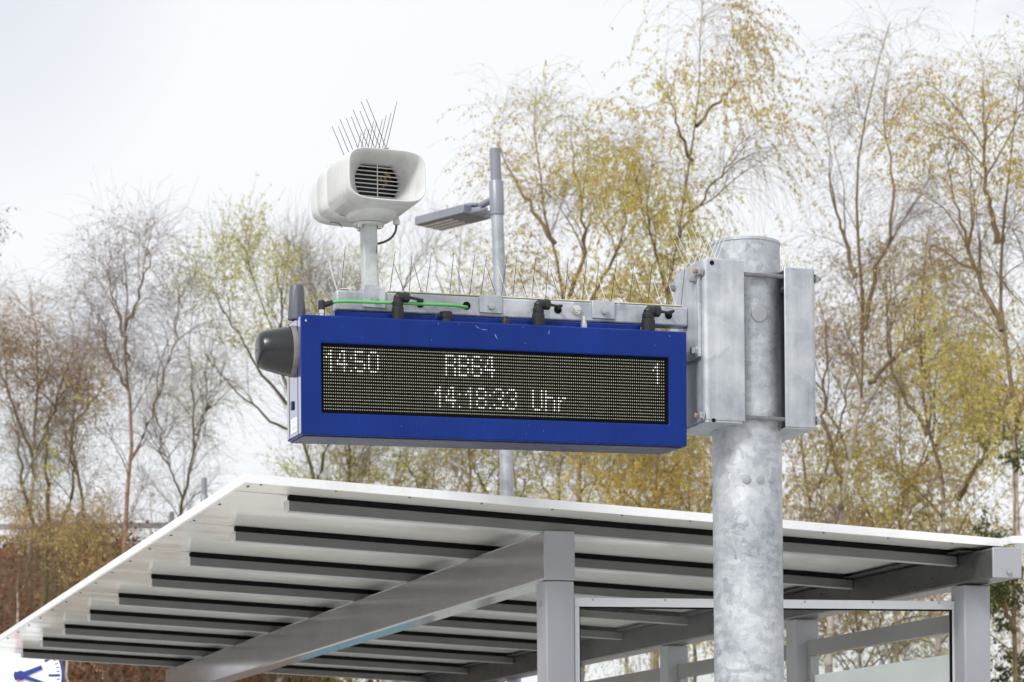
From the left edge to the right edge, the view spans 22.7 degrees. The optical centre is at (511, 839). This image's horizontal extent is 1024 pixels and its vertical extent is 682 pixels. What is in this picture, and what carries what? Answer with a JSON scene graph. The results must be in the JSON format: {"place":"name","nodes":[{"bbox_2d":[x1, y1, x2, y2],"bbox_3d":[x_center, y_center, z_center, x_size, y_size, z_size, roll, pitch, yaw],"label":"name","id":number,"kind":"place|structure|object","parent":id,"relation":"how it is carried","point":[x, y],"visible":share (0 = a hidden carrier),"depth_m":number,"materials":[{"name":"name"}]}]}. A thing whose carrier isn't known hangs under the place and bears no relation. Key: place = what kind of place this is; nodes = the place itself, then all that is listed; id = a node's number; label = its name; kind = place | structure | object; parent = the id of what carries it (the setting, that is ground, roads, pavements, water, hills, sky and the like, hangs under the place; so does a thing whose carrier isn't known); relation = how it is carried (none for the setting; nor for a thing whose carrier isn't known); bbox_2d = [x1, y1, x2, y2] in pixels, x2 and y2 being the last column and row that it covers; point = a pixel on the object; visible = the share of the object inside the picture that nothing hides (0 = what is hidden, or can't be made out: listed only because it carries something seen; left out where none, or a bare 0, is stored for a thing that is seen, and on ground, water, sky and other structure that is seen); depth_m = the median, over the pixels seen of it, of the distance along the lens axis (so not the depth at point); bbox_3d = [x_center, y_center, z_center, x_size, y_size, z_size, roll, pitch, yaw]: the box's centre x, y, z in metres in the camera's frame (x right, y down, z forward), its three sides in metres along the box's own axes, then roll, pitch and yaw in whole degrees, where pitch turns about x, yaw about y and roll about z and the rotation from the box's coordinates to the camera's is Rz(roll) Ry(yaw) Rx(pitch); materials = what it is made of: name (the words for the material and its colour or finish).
{"place":"outdoors","nodes":[
{"label":"outdoors","id":0,"kind":"place"},
{"bbox_2d":[0,544,341,681],"bbox_3d":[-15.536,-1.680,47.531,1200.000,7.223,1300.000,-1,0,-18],"label":"ground","id":1,"kind":"structure","parent":0,"point":[3,616],"depth_m":40.77,"materials":[{"name":"soil"}]},
{"bbox_2d":[0,203,22,255],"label":"birch tree","id":2,"kind":"object","parent":1,"relation":"on","point":[7,228],"visible":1,"depth_m":34.83,"materials":[{"name":"brown plant"}]},
{"bbox_2d":[0,477,98,624],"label":"birch sapling","id":3,"kind":"object","parent":1,"relation":"on","point":[23,538],"visible":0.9,"depth_m":36.73,"materials":[{"name":"brown plant"}]},
{"bbox_2d":[0,359,122,609],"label":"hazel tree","id":4,"kind":"object","parent":1,"relation":"on","point":[43,601],"visible":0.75,"depth_m":37.93,"materials":[{"name":"brown plant"}]},
{"bbox_2d":[1,487,129,627],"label":"birch sapling","id":5,"kind":"object","parent":1,"relation":"on","point":[71,572],"visible":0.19,"depth_m":38.63,"materials":[{"name":"brown plant"}]},
{"bbox_2d":[0,254,148,564],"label":"birch tree","id":6,"kind":"object","parent":1,"relation":"on","point":[40,381],"visible":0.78,"depth_m":42.99,"materials":[{"name":"brown plant"}]},
{"bbox_2d":[22,479,144,681],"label":"birch sapling","id":7,"kind":"object","parent":1,"relation":"on","point":[73,549],"visible":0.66,"depth_m":35.40,"materials":[{"name":"brown plant"}]},
{"bbox_2d":[0,512,174,534],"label":"guard rail","id":8,"kind":"object","parent":1,"relation":"on","point":[130,527],"visible":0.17,"depth_m":44.37,"materials":[{"name":"grey metal"}]},
{"bbox_2d":[0,276,186,523],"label":"birch tree","id":9,"kind":"object","parent":1,"relation":"on","point":[80,487],"visible":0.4,"depth_m":45.95,"materials":[{"name":"brown plant"}]},
{"bbox_2d":[79,463,167,578],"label":"birch sapling","id":10,"kind":"object","parent":1,"relation":"on","point":[113,494],"visible":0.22,"depth_m":41.06,"materials":[{"name":"brown plant"}]},
{"bbox_2d":[15,166,259,553],"bbox_3d":[-5.718,-6.762,39.877,3.872,7.355,3.922,-1,0,-18],"label":"birch tree","id":11,"kind":"object","parent":1,"relation":"on","point":[126,324],"visible":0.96,"depth_m":39.97,"materials":[{"name":"brown plant"}]},
{"bbox_2d":[113,476,188,539],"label":"birch sapling","id":12,"kind":"object","parent":1,"relation":"on","point":[160,523],"visible":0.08,"depth_m":41.99,"materials":[{"name":"brown plant"}]},
{"bbox_2d":[81,248,272,516],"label":"birch tree","id":13,"kind":"object","parent":1,"relation":"on","point":[207,407],"visible":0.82,"depth_m":47.98,"materials":[{"name":"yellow plant"}]},
{"bbox_2d":[0,511,397,681],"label":"undergrowth","id":14,"kind":"object","parent":1,"relation":"on","point":[90,668],"visible":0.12,"depth_m":39.61,"materials":[{"name":"brown plant"}]},
{"bbox_2d":[200,478,207,501],"bbox_3d":[-3.659,-1.700,32.249,0.256,5.671,0.712,-1,0,35],"label":"street lamp","id":15,"kind":"object","parent":1,"relation":"on","point":[203,495],"visible":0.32,"depth_m":31.97,"materials":[{"name":"grey metal"}]},
{"bbox_2d":[154,668,293,681],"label":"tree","id":16,"kind":"object","parent":1,"relation":"on","point":[243,679],"visible":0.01,"depth_m":37.67,"materials":[{"name":"brown plant"}]},
{"bbox_2d":[150,173,385,681],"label":"willow tree","id":17,"kind":"object","parent":1,"relation":"on","point":[235,270],"visible":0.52,"depth_m":40.58,"materials":[{"name":"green plant"}]},
{"bbox_2d":[253,673,362,681],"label":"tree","id":18,"kind":"object","parent":1,"relation":"on","point":[279,679],"depth_m":39.43,"materials":[{"name":"brown plant"}]},
{"bbox_2d":[234,188,485,681],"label":"willow tree","id":19,"kind":"object","parent":1,"relation":"on","point":[349,268],"visible":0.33,"depth_m":44.68,"materials":[{"name":"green plant"}]},
{"bbox_2d":[270,415,460,489],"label":"young tree","id":20,"kind":"object","parent":1,"relation":"on","point":[376,475],"visible":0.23,"depth_m":45.28,"materials":[{"name":"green plant"}]},
{"bbox_2d":[353,446,513,493],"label":"young tree","id":21,"kind":"object","parent":1,"relation":"on","point":[427,479],"visible":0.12,"depth_m":46.55,"materials":[{"name":"yellow plant"}]},
{"bbox_2d":[396,196,567,494],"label":"birch tree","id":22,"kind":"object","parent":1,"relation":"on","point":[470,469],"visible":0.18,"depth_m":43.92,"materials":[{"name":"yellow plant"}]},
{"bbox_2d":[399,447,606,681],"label":"young tree","id":23,"kind":"object","parent":1,"relation":"on","point":[528,486],"visible":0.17,"depth_m":44.42,"materials":[{"name":"yellow plant"}]},
{"bbox_2d":[431,56,703,680],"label":"birch tree","id":24,"kind":"object","parent":1,"relation":"on","point":[548,233],"visible":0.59,"depth_m":36.76,"materials":[{"name":"yellow plant"}]},
{"bbox_2d":[476,450,665,504],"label":"young tree","id":25,"kind":"object","parent":1,"relation":"on","point":[558,468],"visible":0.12,"depth_m":45.80,"materials":[{"name":"yellow plant"}]},
{"bbox_2d":[513,435,711,673],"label":"young tree","id":26,"kind":"object","parent":1,"relation":"on","point":[626,658],"visible":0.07,"depth_m":43.98,"materials":[{"name":"yellow plant"}]},
{"bbox_2d":[587,435,712,680],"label":"young tree","id":27,"kind":"object","parent":1,"relation":"on","point":[659,470],"visible":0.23,"depth_m":39.02,"materials":[{"name":"yellow plant"}]},
{"bbox_2d":[549,435,795,681],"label":"young tree","id":28,"kind":"object","parent":1,"relation":"on","point":[694,650],"visible":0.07,"depth_m":44.80,"materials":[{"name":"yellow plant"}]},
{"bbox_2d":[548,0,842,681],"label":"birch tree","id":29,"kind":"object","parent":1,"relation":"on","point":[634,197],"visible":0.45,"depth_m":35.57,"materials":[{"name":"yellow plant"}]},
{"bbox_2d":[706,458,1023,679],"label":"bush","id":30,"kind":"object","parent":1,"relation":"on","point":[859,659],"visible":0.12,"depth_m":45.76,"materials":[{"name":"yellow plant"}]},
{"bbox_2d":[782,236,948,671],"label":"birch tree","id":31,"kind":"object","parent":1,"relation":"on","point":[821,335],"visible":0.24,"depth_m":41.92,"materials":[{"name":"yellow plant"}]},
{"bbox_2d":[768,0,1023,672],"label":"birch tree","id":32,"kind":"object","parent":1,"relation":"on","point":[864,325],"visible":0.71,"depth_m":37.94,"materials":[{"name":"yellow plant"}]},
{"bbox_2d":[782,277,1023,665],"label":"birch tree","id":33,"kind":"object","parent":1,"relation":"on","point":[901,450],"visible":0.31,"depth_m":43.87,"materials":[{"name":"yellow plant"}]},
{"bbox_2d":[816,184,1023,678],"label":"birch tree","id":34,"kind":"object","parent":1,"relation":"on","point":[975,467],"visible":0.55,"depth_m":40.00,"materials":[{"name":"yellow plant"}]},
{"bbox_2d":[826,0,1023,681],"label":"birch tree","id":35,"kind":"object","parent":1,"relation":"on","point":[1016,412],"visible":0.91,"depth_m":34.95,"materials":[{"name":"yellow plant"}]},
{"bbox_2d":[969,419,1023,681],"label":"ivy tree","id":36,"kind":"object","parent":1,"relation":"on","point":[1002,597],"visible":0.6,"depth_m":32.97,"materials":[{"name":"green plant"}]},
{"bbox_2d":[0,0,1023,681],"label":"sky","id":37,"kind":"structure","parent":0,"point":[225,93],"materials":[{"name":"white"}]},
{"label":"platform","id":38,"kind":"structure","parent":0,"visible":0},
{"bbox_2d":[0,652,64,681],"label":"platform clock","id":39,"kind":"object","parent":38,"relation":"on","point":[15,667],"visible":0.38,"depth_m":18.90,"materials":[{"name":"white plastic"}]},
{"bbox_2d":[415,147,520,681],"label":"street lamp","id":40,"kind":"object","parent":38,"relation":"on","point":[455,216],"visible":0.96,"depth_m":16.85,"materials":[{"name":"grey metal"}]},
{"bbox_2d":[0,473,1023,681],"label":"platform shelter","id":41,"kind":"object","parent":38,"relation":"on","point":[244,575],"visible":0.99,"depth_m":11.69,"materials":[{"name":"paint"}]},
{"bbox_2d":[710,235,783,681],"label":"support pole","id":42,"kind":"object","parent":38,"relation":"on","point":[748,551],"visible":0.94,"depth_m":9.28,"materials":[{"name":"silver metal"}]},
{"bbox_2d":[333,259,821,441],"bbox_3d":[0.233,-1.785,9.178,1.794,0.598,0.306,-1,0,-18],"label":"mounting bracket","id":43,"kind":"object","parent":42,"relation":"attached to","point":[708,317],"visible":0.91,"depth_m":9.21,"materials":[{"name":"metal"}]},
{"bbox_2d":[311,147,425,290],"bbox_3d":[-0.531,-2.141,8.952,0.284,0.445,0.568,-1,0,-22],"label":"loudspeaker","id":44,"kind":"object","parent":43,"relation":"on","point":[348,190],"visible":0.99,"depth_m":8.80,"materials":[{"name":"plastic"}]},
{"bbox_2d":[332,99,396,154],"bbox_3d":[-0.516,-2.438,8.863,0.116,0.164,0.379,-1,0,-23],"label":"bird spike strip","id":45,"kind":"object","parent":44,"relation":"on","point":[385,147],"visible":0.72,"depth_m":8.81,"materials":[{"name":"grey metal"}]},
{"bbox_2d":[379,166,390,187],"bbox_3d":[-0.438,-2.287,8.804,0.044,0.082,0.003,-1,0,-18],"label":"dry leaf scrap","id":46,"kind":"object","parent":44,"relation":"in","point":[380,178],"visible":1,"depth_m":8.80,"materials":[{"name":"brown plant"}]},
{"bbox_2d":[255,284,686,454],"bbox_3d":[-0.145,-1.667,9.051,1.548,0.534,0.231,-1,2,-17],"label":"departure display","id":47,"kind":"object","parent":43,"relation":"hanging from","point":[397,377],"visible":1,"depth_m":8.96,"materials":[{"name":"paint"}]},
{"bbox_2d":[318,300,467,314],"bbox_3d":[-0.408,-1.843,8.901,0.551,0.077,0.040,-1,0,-21],"label":"green cable","id":48,"kind":"object","parent":47,"relation":"attached to","point":[322,304],"visible":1,"depth_m":8.87,"materials":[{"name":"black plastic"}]},
{"bbox_2d":[328,247,684,306],"bbox_3d":[-0.007,-2.006,9.102,1.320,0.166,0.071,-1,0,-18],"label":"bird spike strip","id":49,"kind":"object","parent":43,"relation":"on","point":[526,297],"visible":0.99,"depth_m":9.11,"materials":[{"name":"silver metal"}]},
{"bbox_2d":[674,222,727,267],"bbox_3d":[0.689,-2.159,9.324,0.121,0.142,0.278,-1,0,-18],"label":"bird spike strip","id":50,"kind":"object","parent":43,"relation":"on","point":[700,246],"visible":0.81,"depth_m":9.30,"materials":[{"name":"silver metal"}]},
{"bbox_2d":[778,233,809,268],"bbox_3d":[0.993,-2.147,9.423,0.119,0.136,0.278,-1,0,-18],"label":"bird spike strip","id":51,"kind":"object","parent":43,"relation":"on","point":[791,253],"visible":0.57,"depth_m":9.35,"materials":[{"name":"silver metal"}]},
{"bbox_2d":[716,201,759,236],"bbox_3d":[0.825,-2.262,9.382,0.123,0.139,0.169,-1,0,-18],"label":"bird spike strip","id":52,"kind":"object","parent":42,"relation":"on","point":[739,223],"visible":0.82,"depth_m":9.36,"materials":[{"name":"silver metal"}]}
]}

